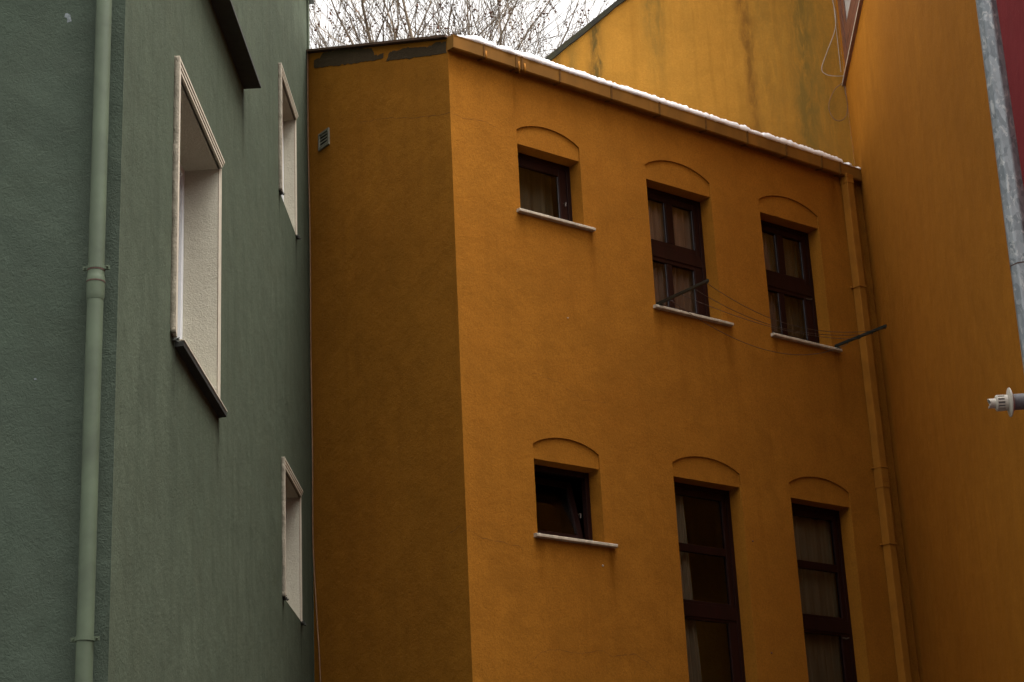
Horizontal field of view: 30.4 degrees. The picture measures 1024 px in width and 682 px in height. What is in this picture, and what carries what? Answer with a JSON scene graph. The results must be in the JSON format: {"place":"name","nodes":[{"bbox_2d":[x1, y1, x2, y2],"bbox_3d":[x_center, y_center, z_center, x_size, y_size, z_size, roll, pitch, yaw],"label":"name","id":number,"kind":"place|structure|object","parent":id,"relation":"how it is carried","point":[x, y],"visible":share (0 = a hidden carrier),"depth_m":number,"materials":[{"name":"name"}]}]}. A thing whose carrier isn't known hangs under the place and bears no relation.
{"place":"outdoors","nodes":[
{"label":"outdoors","id":0,"kind":"place"},
{"bbox_2d":[309,0,853,154],"label":"sky","id":1,"kind":"structure","parent":0,"point":[560,7],"materials":[{"name":"white"}]},
{"bbox_2d":[996,0,1023,186],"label":"red building","id":2,"kind":"structure","parent":0,"point":[1011,16],"depth_m":14.82,"materials":[{"name":"red paint"}]},
{"bbox_2d":[987,388,1023,416],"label":"flue pipe","id":3,"kind":"object","parent":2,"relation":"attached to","point":[1010,402],"visible":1,"depth_m":12.49,"materials":[{"name":"white plastic"}]},
{"label":"ground","id":4,"kind":"structure","parent":0,"visible":0},
{"bbox_2d":[0,0,314,681],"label":"green building","id":5,"kind":"structure","parent":4,"relation":"on","point":[155,463],"depth_m":13.08,"materials":[{"name":"paint"}]},
{"bbox_2d":[170,55,226,417],"bbox_3d":[-2.620,-0.762,14.879,0.421,2.295,1.937,-3,-20,1],"label":"window","id":6,"kind":"structure","parent":5,"relation":"in","point":[198,161],"depth_m":15.62,"materials":[{"name":"paint"}]},
{"bbox_2d":[278,63,301,239],"bbox_3d":[-2.505,-2.036,20.511,0.241,1.518,1.313,-3,-20,1],"label":"window","id":7,"kind":"structure","parent":5,"relation":"in","point":[287,112],"depth_m":20.95,"materials":[{"name":"paint"}]},
{"bbox_2d":[281,457,306,625],"bbox_3d":[-2.286,2.059,19.157,0.211,1.444,1.355,-3,-20,1],"label":"window","id":8,"kind":"structure","parent":5,"relation":"in","point":[292,491],"depth_m":19.61,"materials":[{"name":"paint"}]},
{"bbox_2d":[309,0,605,57],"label":"plane tree","id":9,"kind":"object","parent":4,"relation":"on","point":[365,22],"visible":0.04,"depth_m":36.77,"materials":[{"name":"brown plant"}]},
{"bbox_2d":[310,0,614,57],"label":"plane tree","id":10,"kind":"object","parent":4,"relation":"on","point":[478,23],"visible":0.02,"depth_m":35.74,"materials":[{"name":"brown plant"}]},
{"bbox_2d":[306,34,919,681],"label":"orange building","id":11,"kind":"structure","parent":4,"relation":"on","point":[538,412],"depth_m":20.61,"materials":[{"name":"orange paint"}]},
{"bbox_2d":[307,52,320,681],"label":"cable","id":12,"kind":"object","parent":11,"relation":"attached to","point":[311,374],"visible":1,"depth_m":21.34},
{"bbox_2d":[517,152,595,231],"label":"window","id":13,"kind":"structure","parent":11,"relation":"in","point":[535,174],"depth_m":20.97,"materials":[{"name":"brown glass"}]},
{"bbox_2d":[534,464,617,547],"bbox_3d":[0.507,1.726,19.546,1.065,0.840,0.495,12,-25,-36],"label":"window","id":14,"kind":"structure","parent":11,"relation":"in","point":[578,537],"depth_m":19.73,"materials":[{"name":"brown wood"}]},
{"bbox_2d":[457,35,860,169],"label":"snow","id":15,"kind":"structure","parent":11,"relation":"on","point":[528,56],"depth_m":21.83,"materials":[{"name":"white snow"}]},
{"bbox_2d":[647,187,733,326],"bbox_3d":[1.908,-0.871,21.695,1.185,2.100,0.449,12,-25,-36],"label":"window","id":16,"kind":"structure","parent":11,"relation":"in","point":[676,232],"depth_m":21.87,"materials":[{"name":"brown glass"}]},
{"bbox_2d":[674,482,745,681],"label":"window","id":17,"kind":"structure","parent":11,"relation":"in","point":[694,610],"depth_m":20.56,"materials":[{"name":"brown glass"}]},
{"bbox_2d":[656,279,886,354],"bbox_3d":[3.010,-0.132,21.529,2.915,0.384,0.840,12,-25,-36],"label":"clothesline","id":18,"kind":"object","parent":11,"relation":"attached to","point":[682,292],"visible":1,"depth_m":21.34,"materials":[{"name":"black metal"}]},
{"bbox_2d":[761,220,841,352],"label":"window","id":19,"kind":"structure","parent":11,"relation":"in","point":[786,291],"depth_m":22.95,"materials":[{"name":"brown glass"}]},
{"bbox_2d":[791,503,856,681],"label":"window","id":20,"kind":"structure","parent":11,"relation":"in","point":[830,655],"depth_m":21.72,"materials":[{"name":"brown glass"}]},
{"bbox_2d":[545,0,1023,681],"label":"tall orange building","id":21,"kind":"structure","parent":4,"relation":"on","point":[913,130],"depth_m":20.38,"materials":[{"name":"paint"}]},
{"bbox_2d":[821,0,842,76],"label":"cable","id":22,"kind":"object","parent":21,"relation":"attached to","point":[830,43],"visible":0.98,"depth_m":24.91,"materials":[{"name":"grey"}]},
{"bbox_2d":[833,1,840,70],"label":"cable","id":23,"kind":"object","parent":21,"relation":"attached to","point":[837,42],"visible":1,"depth_m":24.95,"materials":[{"name":"grey"}]},
{"bbox_2d":[828,83,847,120],"bbox_3d":[4.254,-3.125,24.628,0.260,0.570,0.024,-2,-20,-1],"label":"cable","id":24,"kind":"object","parent":21,"relation":"attached to","point":[847,103],"visible":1,"depth_m":24.62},
{"bbox_2d":[837,0,862,85],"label":"window","id":25,"kind":"structure","parent":21,"relation":"in","point":[849,10],"depth_m":24.04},
{"bbox_2d":[976,0,1023,370],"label":"steel pole","id":26,"kind":"object","parent":4,"relation":"on","point":[1007,156],"visible":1,"depth_m":10.92,"materials":[{"name":"grey metal"}]}
]}

